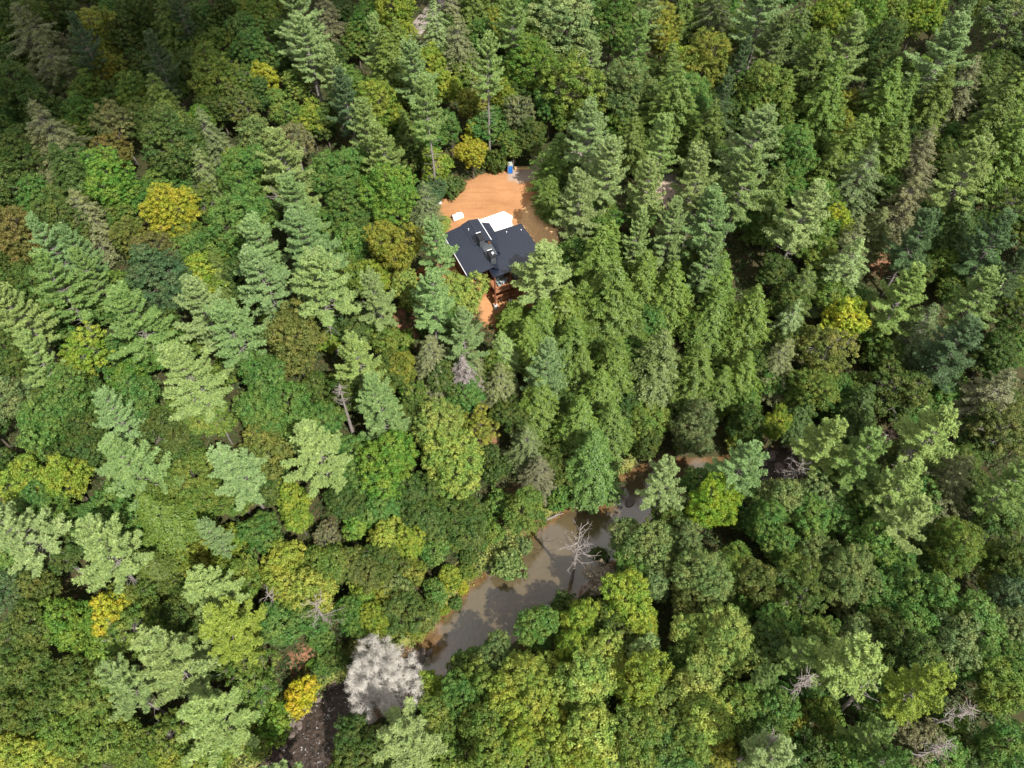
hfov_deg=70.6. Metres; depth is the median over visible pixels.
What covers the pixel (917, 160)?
thin hemlock
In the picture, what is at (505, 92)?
broadleaf tree
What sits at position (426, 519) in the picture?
young tree
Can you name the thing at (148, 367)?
broadleaf tree
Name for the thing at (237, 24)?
broadleaf tree
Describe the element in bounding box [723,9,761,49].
young tree
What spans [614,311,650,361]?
hemlock tree
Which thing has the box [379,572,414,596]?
broadleaf tree
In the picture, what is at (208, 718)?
white pine
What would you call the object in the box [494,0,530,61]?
white pine
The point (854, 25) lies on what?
white pine
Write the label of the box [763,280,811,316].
young tree
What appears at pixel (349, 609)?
broadleaf tree
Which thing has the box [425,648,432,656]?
rock
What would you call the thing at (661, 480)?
white pine
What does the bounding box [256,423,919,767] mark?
water
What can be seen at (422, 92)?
white pine
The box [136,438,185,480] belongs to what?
young tree
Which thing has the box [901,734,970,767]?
young tree
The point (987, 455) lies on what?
young tree
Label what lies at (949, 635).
broadleaf tree
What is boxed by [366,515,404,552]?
broadleaf tree
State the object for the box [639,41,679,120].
hemlock tree
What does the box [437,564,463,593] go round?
broadleaf tree
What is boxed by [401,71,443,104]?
young tree
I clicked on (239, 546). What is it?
broadleaf tree
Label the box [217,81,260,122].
sparse tree
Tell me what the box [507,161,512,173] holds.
portable toilet
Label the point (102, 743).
broadleaf tree
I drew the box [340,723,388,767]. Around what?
young tree
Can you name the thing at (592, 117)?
white pine
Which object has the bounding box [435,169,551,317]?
dirt clearing
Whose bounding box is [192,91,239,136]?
young tree
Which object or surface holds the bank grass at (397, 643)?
on the ground at (70, 590)
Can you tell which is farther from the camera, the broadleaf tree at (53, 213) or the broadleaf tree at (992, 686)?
the broadleaf tree at (53, 213)
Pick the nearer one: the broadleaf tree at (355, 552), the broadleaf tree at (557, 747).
the broadleaf tree at (557, 747)
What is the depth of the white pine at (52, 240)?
123.26 m
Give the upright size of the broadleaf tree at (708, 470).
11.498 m
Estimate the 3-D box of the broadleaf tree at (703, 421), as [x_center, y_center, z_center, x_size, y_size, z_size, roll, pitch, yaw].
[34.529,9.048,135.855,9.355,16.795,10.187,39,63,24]
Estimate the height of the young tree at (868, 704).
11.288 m
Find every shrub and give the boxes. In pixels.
[305,658,315,668]
[311,656,331,676]
[398,327,414,352]
[414,328,432,339]
[436,604,450,616]
[441,174,467,200]
[447,594,462,609]
[456,580,468,595]
[457,564,478,580]
[458,549,479,567]
[476,442,499,466]
[477,539,487,550]
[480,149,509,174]
[481,453,515,485]
[482,486,510,521]
[483,516,505,545]
[483,541,528,580]
[516,536,532,555]
[546,482,569,511]
[589,546,610,562]
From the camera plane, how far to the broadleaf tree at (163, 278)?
124.83 m
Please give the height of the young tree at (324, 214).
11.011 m
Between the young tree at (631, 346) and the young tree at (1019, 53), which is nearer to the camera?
the young tree at (631, 346)
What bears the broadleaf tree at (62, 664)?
on the ground at (70, 590)
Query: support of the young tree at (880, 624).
on the ground at (70, 590)
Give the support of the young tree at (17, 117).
on the ground at (70, 590)
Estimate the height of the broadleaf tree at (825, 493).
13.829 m
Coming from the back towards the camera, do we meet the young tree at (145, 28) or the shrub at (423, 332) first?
the young tree at (145, 28)
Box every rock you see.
[288,732,294,739]
[403,648,424,679]
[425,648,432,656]
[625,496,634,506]
[766,450,775,460]
[774,462,782,471]
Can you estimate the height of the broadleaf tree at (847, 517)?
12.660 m
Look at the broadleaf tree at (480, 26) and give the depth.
169.62 m
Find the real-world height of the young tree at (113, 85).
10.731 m
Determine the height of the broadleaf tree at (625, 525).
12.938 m
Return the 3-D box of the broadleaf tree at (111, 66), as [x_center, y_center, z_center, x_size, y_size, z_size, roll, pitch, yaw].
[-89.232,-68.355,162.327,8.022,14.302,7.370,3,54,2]
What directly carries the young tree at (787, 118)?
on the ground at (70, 590)
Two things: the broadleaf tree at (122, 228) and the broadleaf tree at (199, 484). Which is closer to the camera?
the broadleaf tree at (199, 484)
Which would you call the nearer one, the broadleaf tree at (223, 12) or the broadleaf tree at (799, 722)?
the broadleaf tree at (799, 722)
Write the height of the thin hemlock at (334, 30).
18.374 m
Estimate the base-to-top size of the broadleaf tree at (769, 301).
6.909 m
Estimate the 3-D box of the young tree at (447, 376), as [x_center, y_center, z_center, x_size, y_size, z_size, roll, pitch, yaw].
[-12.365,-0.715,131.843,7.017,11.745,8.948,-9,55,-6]
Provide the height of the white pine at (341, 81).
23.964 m
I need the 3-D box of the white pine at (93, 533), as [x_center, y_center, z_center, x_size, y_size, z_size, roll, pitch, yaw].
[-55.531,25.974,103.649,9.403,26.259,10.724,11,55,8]
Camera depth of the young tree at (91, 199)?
140.11 m
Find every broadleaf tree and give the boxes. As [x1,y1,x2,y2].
[0,0,28,47]
[0,57,48,117]
[0,109,25,153]
[0,123,51,176]
[0,157,39,207]
[0,204,49,263]
[0,267,35,309]
[0,335,32,378]
[0,373,36,424]
[0,453,44,513]
[0,565,34,615]
[0,598,57,664]
[0,640,56,703]
[0,689,51,735]
[0,728,42,767]
[9,0,61,45]
[9,568,63,604]
[10,474,72,519]
[10,732,79,767]
[13,82,72,133]
[15,396,71,463]
[16,172,61,225]
[16,670,78,733]
[24,361,105,434]
[30,183,96,248]
[32,0,80,44]
[35,595,103,653]
[35,705,91,761]
[36,451,94,502]
[38,491,79,536]
[46,358,97,394]
[46,652,101,690]
[54,736,107,767]
[55,670,117,733]
[58,89,101,143]
[61,409,109,453]
[65,67,112,123]
[70,633,117,664]
[72,495,108,523]
[76,477,132,524]
[78,144,141,223]
[82,707,143,764]
[88,589,132,637]
[90,47,129,84]
[91,269,132,296]
[97,27,123,62]
[103,358,152,392]
[106,8,147,59]
[107,214,151,258]
[107,498,157,543]
[110,725,158,767]
[112,0,158,54]
[113,70,153,118]
[115,371,163,421]
[121,529,158,553]
[122,96,170,150]
[123,243,200,323]
[130,406,190,469]
[131,330,187,374]
[137,182,201,242]
[140,102,207,192]
[140,307,185,332]
[147,739,194,767]
[149,573,184,602]
[156,446,223,511]
[168,170,200,195]
[175,534,211,577]
[176,46,209,92]
[179,422,205,458]
[180,249,231,295]
[184,0,226,54]
[186,40,241,103]
[186,103,216,130]
[187,223,228,257]
[201,180,280,256]
[203,27,239,62]
[207,548,239,577]
[208,358,239,386]
[208,750,234,767]
[210,0,237,27]
[214,241,238,259]
[215,143,275,196]
[221,146,244,171]
[221,521,249,555]
[222,11,266,53]
[228,27,276,72]
[231,0,280,36]
[231,389,284,432]
[233,113,284,158]
[234,700,260,738]
[235,350,286,398]
[235,509,285,557]
[236,422,297,479]
[242,725,277,762]
[247,380,315,435]
[249,59,279,94]
[253,301,276,324]
[254,600,308,647]
[254,697,291,747]
[255,296,328,379]
[259,538,306,593]
[265,87,300,138]
[266,576,302,612]
[273,477,313,516]
[278,500,313,535]
[278,566,338,614]
[284,673,321,720]
[292,96,326,150]
[296,369,329,400]
[304,149,363,217]
[306,625,329,648]
[312,630,336,660]
[314,330,342,353]
[322,644,346,672]
[325,175,373,229]
[328,544,364,583]
[329,222,374,260]
[329,594,366,638]
[329,736,358,767]
[331,146,370,201]
[333,710,370,757]
[341,511,374,541]
[343,556,382,594]
[346,581,380,611]
[348,0,390,41]
[352,77,402,134]
[352,601,393,642]
[354,429,420,501]
[355,259,392,294]
[357,162,419,230]
[360,219,424,288]
[365,510,379,529]
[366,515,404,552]
[371,0,420,44]
[373,576,396,605]
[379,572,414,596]
[387,348,416,390]
[390,267,418,309]
[394,525,425,562]
[398,295,418,314]
[400,558,427,586]
[405,617,427,642]
[411,396,464,448]
[412,535,450,568]
[413,41,446,78]
[414,669,443,705]
[415,266,428,280]
[416,177,446,203]
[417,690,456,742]
[420,427,485,499]
[421,577,447,608]
[422,146,454,184]
[425,215,451,234]
[427,730,470,767]
[431,485,456,508]
[432,68,462,114]
[437,108,461,155]
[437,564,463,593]
[440,668,481,725]
[441,269,490,316]
[445,653,485,682]
[448,533,464,553]
[450,645,487,671]
[451,138,488,178]
[456,87,487,120]
[457,699,507,752]
[461,16,500,62]
[461,121,483,143]
[463,718,509,767]
[471,628,516,673]
[482,6,508,53]
[483,675,523,721]
[489,76,517,126]
[493,649,562,712]
[497,129,524,166]
[497,710,542,767]
[503,32,560,110]
[508,12,550,61]
[511,603,559,653]
[514,681,570,734]
[515,117,547,164]
[518,0,556,37]
[521,0,606,61]
[533,84,559,137]
[535,718,581,767]
[549,589,579,624]
[549,648,617,722]
[552,620,589,668]
[554,234,589,276]
[554,740,607,767]
[559,596,600,635]
[562,698,631,767]
[568,93,608,130]
[573,626,627,683]
[587,0,640,69]
[592,56,658,136]
[599,565,654,629]
[607,517,642,557]
[608,703,669,767]
[610,647,674,708]
[621,518,678,580]
[621,606,658,642]
[623,630,667,668]
[627,420,664,462]
[638,565,671,603]
[646,0,684,71]
[658,71,713,126]
[662,40,706,74]
[666,642,701,671]
[666,715,712,767]
[667,612,719,663]
[668,396,718,457]
[669,516,703,565]
[669,547,735,607]
[669,578,717,618]
[669,652,723,718]
[673,433,688,454]
[678,26,732,89]
[678,465,707,501]
[678,684,741,746]
[682,471,744,529]
[696,602,767,685]
[700,463,726,479]
[705,736,738,767]
[724,403,765,442]
[724,429,744,452]
[727,586,760,620]
[728,657,755,677]
[729,58,794,122]
[732,555,784,609]
[738,415,762,443]
[744,498,791,545]
[751,676,803,729]
[756,477,808,524]
[760,523,800,567]
[762,403,792,444]
[763,298,778,318]
[766,123,821,174]
[768,712,810,742]
[778,357,840,415]
[786,491,840,547]
[791,470,848,521]
[794,32,835,70]
[795,528,840,578]
[795,725,835,763]
[799,694,847,733]
[805,0,854,37]
[815,371,856,415]
[815,730,872,767]
[816,541,884,605]
[818,202,854,235]
[819,296,871,338]
[819,493,858,538]
[825,585,862,622]
[828,104,854,142]
[835,611,878,643]
[838,0,887,57]
[840,516,900,570]
[844,488,881,522]
[854,18,909,89]
[855,48,912,92]
[870,0,910,37]
[873,661,957,727]
[874,619,946,694]
[877,561,917,603]
[884,542,919,576]
[894,601,942,638]
[895,0,947,50]
[895,570,960,624]
[920,513,988,579]
[924,608,985,675]
[930,708,970,742]
[942,638,1001,684]
[943,588,1008,649]
[950,727,985,767]
[967,326,1022,379]
[970,713,1023,767]
[971,208,1002,243]
[971,655,1023,719]
[972,538,1001,575]
[981,604,1023,646]
[982,538,1023,579]
[985,573,1023,608]
[991,632,1023,682]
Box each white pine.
[0,281,60,361]
[0,501,85,577]
[13,327,72,390]
[24,211,82,278]
[27,247,100,340]
[54,222,111,280]
[64,10,110,78]
[67,245,123,320]
[70,511,154,595]
[92,384,145,446]
[94,652,166,721]
[95,431,185,511]
[102,279,178,371]
[129,624,225,707]
[142,28,183,116]
[156,341,234,435]
[163,0,202,46]
[172,273,246,353]
[176,678,261,767]
[181,564,249,622]
[194,516,241,569]
[197,596,267,665]
[203,298,267,368]
[206,442,267,511]
[233,211,292,300]
[236,244,292,323]
[256,126,321,208]
[259,759,302,767]
[273,170,330,245]
[274,0,331,95]
[274,203,349,301]
[279,419,353,498]
[286,9,325,111]
[287,245,362,354]
[316,42,353,137]
[325,65,358,146]
[334,330,386,391]
[347,96,388,186]
[353,371,410,449]
[354,265,398,339]
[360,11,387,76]
[362,119,406,217]
[372,696,447,767]
[394,35,438,115]
[410,71,449,203]
[410,267,455,353]
[418,214,459,276]
[438,305,489,371]
[468,29,504,149]
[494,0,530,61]
[510,238,577,313]
[520,336,568,415]
[549,166,606,251]
[563,94,615,177]
[581,35,606,84]
[583,133,629,236]
[620,8,651,101]
[621,207,652,266]
[624,154,666,235]
[627,0,667,53]
[635,454,686,526]
[637,112,678,199]
[652,195,688,282]
[667,141,725,246]
[679,182,736,263]
[685,231,728,298]
[703,439,769,496]
[707,70,735,137]
[712,103,782,219]
[718,141,773,241]
[722,33,756,96]
[728,0,793,90]
[736,729,799,767]
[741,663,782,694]
[747,10,799,87]
[761,178,830,279]
[776,635,819,678]
[789,415,852,481]
[803,629,888,702]
[812,9,868,95]
[830,425,892,497]
[836,713,898,755]
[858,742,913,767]
[861,457,927,523]
[864,261,928,343]
[870,495,932,557]
[881,207,942,295]
[892,401,961,471]
[899,10,974,106]
[910,313,983,393]
[925,132,999,223]
[932,0,976,41]
[941,265,1006,338]
[949,207,1017,306]
[965,457,1023,521]
[984,246,1023,304]
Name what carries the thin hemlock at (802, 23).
on the ground at (70, 590)
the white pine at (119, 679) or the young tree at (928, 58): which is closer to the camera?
the white pine at (119, 679)
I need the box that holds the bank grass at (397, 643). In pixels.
[228,450,637,767]
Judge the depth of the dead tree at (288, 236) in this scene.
137.50 m
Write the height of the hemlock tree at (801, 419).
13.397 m
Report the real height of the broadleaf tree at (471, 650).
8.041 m
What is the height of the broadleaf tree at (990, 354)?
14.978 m
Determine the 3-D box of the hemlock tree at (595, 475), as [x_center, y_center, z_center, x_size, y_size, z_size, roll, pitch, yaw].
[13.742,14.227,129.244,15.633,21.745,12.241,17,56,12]
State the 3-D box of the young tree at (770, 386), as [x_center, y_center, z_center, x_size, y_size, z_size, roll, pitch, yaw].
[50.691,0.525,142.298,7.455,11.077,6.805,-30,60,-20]
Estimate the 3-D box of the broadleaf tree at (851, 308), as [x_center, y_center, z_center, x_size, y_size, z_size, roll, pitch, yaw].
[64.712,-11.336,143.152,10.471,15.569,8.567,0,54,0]
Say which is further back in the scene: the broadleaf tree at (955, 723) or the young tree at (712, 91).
the young tree at (712, 91)
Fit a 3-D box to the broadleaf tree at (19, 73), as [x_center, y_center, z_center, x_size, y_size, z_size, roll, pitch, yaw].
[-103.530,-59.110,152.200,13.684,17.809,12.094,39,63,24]
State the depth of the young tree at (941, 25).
178.88 m
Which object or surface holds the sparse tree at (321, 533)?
on the ground at (70, 590)
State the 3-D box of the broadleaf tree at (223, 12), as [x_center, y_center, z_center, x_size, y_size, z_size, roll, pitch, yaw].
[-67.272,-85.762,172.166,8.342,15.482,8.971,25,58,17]
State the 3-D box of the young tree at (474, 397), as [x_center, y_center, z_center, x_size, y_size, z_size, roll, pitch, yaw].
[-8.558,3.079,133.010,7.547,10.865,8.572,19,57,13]
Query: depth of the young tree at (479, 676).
107.26 m
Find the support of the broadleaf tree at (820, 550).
on the ground at (70, 590)
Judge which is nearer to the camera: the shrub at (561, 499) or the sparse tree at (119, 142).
the shrub at (561, 499)
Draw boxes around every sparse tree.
[57,320,114,378]
[67,5,123,50]
[87,97,137,164]
[89,129,134,169]
[96,596,172,661]
[129,230,180,273]
[145,707,192,765]
[186,182,217,220]
[197,399,238,444]
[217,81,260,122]
[218,645,281,688]
[219,58,254,105]
[234,660,279,726]
[273,121,317,170]
[311,518,341,547]
[398,380,429,412]
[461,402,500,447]
[503,94,535,143]
[540,49,607,138]
[654,39,678,70]
[771,554,833,617]
[790,324,859,375]
[837,88,868,118]
[861,359,934,425]
[887,709,950,767]
[965,399,1023,455]
[971,0,1023,55]
[976,572,999,591]
[987,184,1023,224]
[990,295,1023,333]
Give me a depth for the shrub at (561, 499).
132.85 m
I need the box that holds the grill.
[499,277,508,283]
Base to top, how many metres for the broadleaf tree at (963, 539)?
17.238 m
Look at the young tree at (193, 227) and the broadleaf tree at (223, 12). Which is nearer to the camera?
the young tree at (193, 227)
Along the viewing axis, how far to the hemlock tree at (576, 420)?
127.90 m
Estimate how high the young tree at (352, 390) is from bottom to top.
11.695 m
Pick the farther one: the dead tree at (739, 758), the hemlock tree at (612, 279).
the hemlock tree at (612, 279)
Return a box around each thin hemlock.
[6,2,80,89]
[20,99,104,193]
[25,128,57,189]
[31,30,86,115]
[65,188,129,268]
[191,144,234,220]
[194,105,233,173]
[313,0,349,50]
[409,180,445,238]
[414,335,450,401]
[418,0,456,68]
[433,0,464,47]
[439,13,484,93]
[467,351,489,401]
[480,363,519,426]
[489,331,521,385]
[502,423,545,483]
[517,455,557,506]
[687,0,733,54]
[755,337,797,408]
[760,298,803,357]
[773,263,817,326]
[777,0,813,58]
[804,216,866,281]
[806,236,869,318]
[819,141,886,225]
[863,171,926,248]
[876,302,940,386]
[887,125,937,194]
[909,453,974,523]
[922,54,983,132]
[943,367,1019,443]
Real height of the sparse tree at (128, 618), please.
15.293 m
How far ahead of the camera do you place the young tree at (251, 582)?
111.96 m
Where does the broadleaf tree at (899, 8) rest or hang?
on the ground at (70, 590)
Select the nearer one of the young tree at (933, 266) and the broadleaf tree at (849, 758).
the broadleaf tree at (849, 758)
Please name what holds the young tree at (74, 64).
on the ground at (70, 590)
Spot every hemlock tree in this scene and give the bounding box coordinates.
[46,142,111,223]
[131,549,185,604]
[132,491,220,573]
[133,478,180,541]
[145,72,200,160]
[151,0,199,75]
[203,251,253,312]
[365,26,415,118]
[387,16,414,84]
[390,109,427,172]
[450,0,493,58]
[474,0,509,43]
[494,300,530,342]
[505,315,544,377]
[507,298,573,354]
[514,378,560,454]
[526,131,584,200]
[529,174,565,224]
[541,285,583,353]
[544,394,603,461]
[547,315,596,395]
[553,429,627,514]
[561,344,596,404]
[562,225,627,318]
[562,280,595,340]
[573,260,644,364]
[575,368,622,433]
[581,400,635,471]
[589,334,644,403]
[593,219,626,272]
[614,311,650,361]
[619,111,650,179]
[623,249,667,318]
[627,327,682,419]
[634,60,701,172]
[638,260,694,344]
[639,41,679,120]
[664,342,720,416]
[665,0,700,46]
[669,97,726,181]
[677,285,733,366]
[682,250,736,316]
[697,365,735,420]
[709,283,773,368]
[714,351,762,420]
[730,162,788,249]
[742,69,799,148]
[776,395,817,448]
[779,27,840,125]
[792,55,847,158]
[804,145,843,209]
[813,383,876,446]
[817,113,871,194]
[840,56,903,153]
[849,116,910,202]
[849,206,892,270]
[868,72,920,134]
[889,65,956,164]
[903,193,976,273]
[928,84,1015,189]
[950,54,1002,122]
[952,61,1023,148]
[959,109,1023,207]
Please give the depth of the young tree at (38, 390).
114.56 m
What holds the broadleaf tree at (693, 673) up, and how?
on the ground at (70, 590)
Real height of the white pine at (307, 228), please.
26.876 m
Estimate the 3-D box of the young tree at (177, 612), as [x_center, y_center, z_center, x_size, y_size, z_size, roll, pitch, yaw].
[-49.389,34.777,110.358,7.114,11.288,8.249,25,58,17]
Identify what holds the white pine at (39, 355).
on the ground at (70, 590)
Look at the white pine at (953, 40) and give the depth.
152.64 m
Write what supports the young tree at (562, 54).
on the ground at (70, 590)
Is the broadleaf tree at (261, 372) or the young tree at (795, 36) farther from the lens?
the young tree at (795, 36)
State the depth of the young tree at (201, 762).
101.49 m
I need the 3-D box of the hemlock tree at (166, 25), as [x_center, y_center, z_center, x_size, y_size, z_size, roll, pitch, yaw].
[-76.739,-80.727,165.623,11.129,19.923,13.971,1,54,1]
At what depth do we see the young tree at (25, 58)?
158.62 m
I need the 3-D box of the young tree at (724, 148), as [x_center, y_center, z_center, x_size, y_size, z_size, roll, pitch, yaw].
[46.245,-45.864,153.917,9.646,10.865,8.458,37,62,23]
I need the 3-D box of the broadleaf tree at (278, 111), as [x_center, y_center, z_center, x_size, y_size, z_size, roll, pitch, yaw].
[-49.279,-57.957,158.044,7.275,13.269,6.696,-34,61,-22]
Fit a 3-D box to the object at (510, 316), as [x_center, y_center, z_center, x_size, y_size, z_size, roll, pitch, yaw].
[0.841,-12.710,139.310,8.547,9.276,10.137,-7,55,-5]
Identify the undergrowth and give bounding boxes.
[0,0,1023,767]
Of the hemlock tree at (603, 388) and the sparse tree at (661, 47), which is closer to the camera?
the hemlock tree at (603, 388)
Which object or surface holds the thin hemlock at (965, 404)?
on the ground at (70, 590)
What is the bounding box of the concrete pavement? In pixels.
[440,211,512,258]
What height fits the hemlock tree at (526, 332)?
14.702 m
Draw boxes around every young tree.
[0,27,20,52]
[0,42,28,77]
[0,241,29,273]
[0,315,20,349]
[0,414,11,446]
[0,445,18,494]
[0,508,27,570]
[1,99,38,137]
[7,258,53,304]
[8,367,64,417]
[18,51,55,81]
[26,305,75,352]
[38,281,79,331]
[39,514,88,575]
[42,75,69,108]
[43,246,102,292]
[44,429,107,476]
[52,116,92,148]
[63,54,99,85]
[63,373,119,426]
[65,141,106,180]
[73,178,103,219]
[74,0,90,7]
[79,293,117,326]
[84,92,114,123]
[88,0,108,8]
[88,334,134,377]
[95,199,145,234]
[98,0,125,27]
[98,77,140,114]
[101,579,159,613]
[115,175,152,221]
[123,47,156,83]
[133,16,165,57]
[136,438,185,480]
[140,156,179,205]
[150,0,177,20]
[152,725,231,767]
[153,579,209,634]
[157,65,192,112]
[159,322,205,357]
[159,389,221,437]
[163,212,205,246]
[165,488,215,542]
[166,230,205,266]
[171,27,193,49]
[174,620,232,682]
[180,24,216,62]
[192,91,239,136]
[211,477,254,517]
[215,253,252,297]
[215,341,262,378]
[219,553,262,604]
[231,171,284,201]
[242,74,272,117]
[242,399,296,449]
[247,460,297,507]
[259,41,298,86]
[262,197,287,237]
[263,17,296,47]
[270,0,291,20]
[280,67,313,106]
[285,597,331,639]
[301,540,346,595]
[304,101,344,147]
[306,398,347,436]
[308,300,353,343]
[309,37,349,70]
[309,205,344,243]
[321,476,368,519]
[322,0,358,33]
[322,370,378,414]
[330,62,367,103]
[330,430,377,483]
[331,245,362,277]
[332,0,354,6]
[332,300,378,343]
[333,258,372,302]
[340,21,373,68]
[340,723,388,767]
[345,203,385,246]
[349,469,392,500]
[355,484,400,524]
[359,534,412,584]
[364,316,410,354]
[364,351,404,394]
[369,741,438,767]
[375,111,406,150]
[380,582,440,637]
[386,391,425,436]
[392,134,430,180]
[393,469,441,513]
[396,494,450,543]
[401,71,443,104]
[402,117,447,149]
[417,298,468,345]
[426,354,460,397]
[432,493,489,550]
[433,11,465,47]
[433,46,457,75]
[440,371,486,414]
[452,51,482,88]
[461,656,497,705]
[467,104,515,145]
[475,348,514,386]
[483,54,518,87]
[485,727,558,767]
[488,394,532,434]
[493,22,514,59]
[502,484,545,534]
[507,70,537,105]
[533,383,577,423]
[538,435,576,487]
[550,33,580,81]
[550,101,580,135]
[557,161,594,191]
[566,313,610,344]
[589,197,624,230]
[593,597,648,658]
[598,82,622,115]
[602,104,647,146]
[606,336,644,372]
[611,391,638,423]
[612,536,654,583]
[613,0,647,11]
[618,236,666,270]
[620,193,658,229]
[628,397,672,443]
[631,52,656,79]
[633,667,703,738]
[637,301,667,337]
[639,75,656,102]
[643,495,693,529]
[643,721,698,767]
[664,238,703,282]
[676,6,708,40]
[676,302,710,336]
[685,282,710,319]
[686,101,708,139]
[694,88,718,119]
[696,165,742,212]
[708,539,753,596]
[708,680,763,742]
[710,0,742,16]
[710,144,743,175]
[710,485,771,533]
[715,61,746,98]
[720,96,745,138]
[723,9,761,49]
[723,341,773,375]
[724,24,754,58]
[725,378,763,412]
[730,199,772,234]
[735,617,798,671]
[737,700,789,761]
[749,206,793,252]
[755,251,796,295]
[755,595,808,657]
[756,361,791,402]
[762,143,798,184]
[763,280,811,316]
[764,105,797,136]
[769,323,814,359]
[773,542,823,592]
[778,0,801,7]
[778,58,797,86]
[780,17,803,53]
[780,162,807,207]
[781,655,838,699]
[785,723,838,767]
[788,222,831,265]
[797,614,841,650]
[798,100,832,130]
[802,237,838,271]
[803,263,856,311]
[804,12,835,36]
[807,174,842,209]
[809,444,850,488]
[810,213,845,242]
[824,65,853,91]
[824,385,873,422]
[836,280,875,317]
[842,370,879,407]
[847,672,907,727]
[850,43,875,87]
[850,308,884,344]
[851,563,921,637]
[853,473,909,531]
[858,333,906,372]
[867,604,927,658]
[868,171,915,208]
[879,437,944,473]
[883,116,914,147]
[893,384,940,426]
[901,522,945,574]
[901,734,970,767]
[903,119,936,149]
[904,54,937,80]
[907,464,947,516]
[908,254,940,292]
[911,196,940,228]
[911,341,953,386]
[916,370,969,410]
[924,8,951,48]
[925,135,964,183]
[927,243,974,285]
[928,0,953,9]
[934,271,969,311]
[935,120,966,152]
[936,444,982,477]
[948,462,998,511]
[953,52,993,85]
[954,86,987,118]
[955,208,988,242]
[955,414,1010,465]
[961,0,988,34]
[965,491,1023,541]
[967,247,1002,275]
[981,158,1023,198]
[981,361,1018,390]
[983,49,1020,78]
[990,33,1023,63]
[990,274,1023,313]
[994,386,1023,421]
[1002,328,1023,366]
[1003,210,1023,251]
[1005,421,1023,457]
[1011,37,1023,73]
[1011,161,1023,190]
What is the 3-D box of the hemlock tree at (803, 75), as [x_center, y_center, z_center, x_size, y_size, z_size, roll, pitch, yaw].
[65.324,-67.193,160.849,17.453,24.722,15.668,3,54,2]
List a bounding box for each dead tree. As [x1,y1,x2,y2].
[260,587,276,607]
[268,185,290,243]
[301,589,346,633]
[332,383,354,434]
[446,354,483,411]
[557,520,600,581]
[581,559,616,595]
[736,729,779,761]
[775,456,819,500]
[782,666,820,699]
[841,675,876,711]
[891,446,916,470]
[904,699,980,736]
[906,735,957,762]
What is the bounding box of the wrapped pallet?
[451,211,463,220]
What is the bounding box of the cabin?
[446,218,535,309]
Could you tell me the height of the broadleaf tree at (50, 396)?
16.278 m
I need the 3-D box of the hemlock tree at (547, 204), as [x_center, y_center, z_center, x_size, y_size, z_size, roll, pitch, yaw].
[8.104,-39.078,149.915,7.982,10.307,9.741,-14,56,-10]
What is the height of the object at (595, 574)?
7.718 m
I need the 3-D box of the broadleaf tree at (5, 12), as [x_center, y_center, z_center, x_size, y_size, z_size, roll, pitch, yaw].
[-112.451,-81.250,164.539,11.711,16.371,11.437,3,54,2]
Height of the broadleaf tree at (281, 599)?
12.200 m
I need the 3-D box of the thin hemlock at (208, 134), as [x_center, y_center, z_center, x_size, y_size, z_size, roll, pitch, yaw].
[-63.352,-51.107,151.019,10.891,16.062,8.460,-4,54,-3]
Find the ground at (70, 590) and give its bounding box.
[0,0,1023,767]
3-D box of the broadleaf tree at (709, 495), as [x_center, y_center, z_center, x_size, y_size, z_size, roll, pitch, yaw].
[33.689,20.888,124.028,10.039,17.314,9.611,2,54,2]
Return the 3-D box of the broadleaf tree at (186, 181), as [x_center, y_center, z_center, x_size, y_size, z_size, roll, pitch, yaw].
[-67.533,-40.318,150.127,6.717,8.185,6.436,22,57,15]
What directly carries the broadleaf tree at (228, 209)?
on the ground at (70, 590)
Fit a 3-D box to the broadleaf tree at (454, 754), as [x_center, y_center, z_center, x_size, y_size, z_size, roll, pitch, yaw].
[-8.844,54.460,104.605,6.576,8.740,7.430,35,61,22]
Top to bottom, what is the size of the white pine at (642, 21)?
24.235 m
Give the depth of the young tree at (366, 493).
119.27 m
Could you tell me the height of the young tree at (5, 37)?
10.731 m
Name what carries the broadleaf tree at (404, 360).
on the ground at (70, 590)
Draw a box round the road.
[293,0,449,57]
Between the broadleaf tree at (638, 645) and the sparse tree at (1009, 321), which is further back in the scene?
the sparse tree at (1009, 321)
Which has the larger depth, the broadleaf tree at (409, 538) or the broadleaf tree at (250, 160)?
the broadleaf tree at (250, 160)
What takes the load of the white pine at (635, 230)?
on the ground at (70, 590)
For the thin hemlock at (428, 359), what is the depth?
128.00 m
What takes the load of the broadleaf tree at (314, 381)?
on the ground at (70, 590)
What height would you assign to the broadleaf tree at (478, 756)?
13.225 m
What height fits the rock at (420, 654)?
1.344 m
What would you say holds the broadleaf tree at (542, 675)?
on the ground at (70, 590)
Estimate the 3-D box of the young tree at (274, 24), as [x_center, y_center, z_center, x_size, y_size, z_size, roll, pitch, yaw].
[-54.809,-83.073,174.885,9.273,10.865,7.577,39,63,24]
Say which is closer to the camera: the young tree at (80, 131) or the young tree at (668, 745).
the young tree at (668, 745)
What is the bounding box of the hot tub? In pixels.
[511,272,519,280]
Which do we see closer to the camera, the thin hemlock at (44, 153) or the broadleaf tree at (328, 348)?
the broadleaf tree at (328, 348)
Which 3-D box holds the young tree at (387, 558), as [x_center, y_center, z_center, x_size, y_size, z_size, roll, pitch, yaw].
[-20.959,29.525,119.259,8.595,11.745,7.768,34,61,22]
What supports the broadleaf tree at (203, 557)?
on the ground at (70, 590)
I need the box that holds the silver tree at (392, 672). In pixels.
[344,633,424,723]
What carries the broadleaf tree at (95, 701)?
on the ground at (70, 590)
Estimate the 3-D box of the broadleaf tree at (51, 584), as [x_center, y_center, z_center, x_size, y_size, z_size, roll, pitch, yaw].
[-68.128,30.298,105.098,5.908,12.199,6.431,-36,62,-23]
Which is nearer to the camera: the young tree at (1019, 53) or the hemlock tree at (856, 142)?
the hemlock tree at (856, 142)
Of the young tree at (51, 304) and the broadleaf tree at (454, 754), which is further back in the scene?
the young tree at (51, 304)

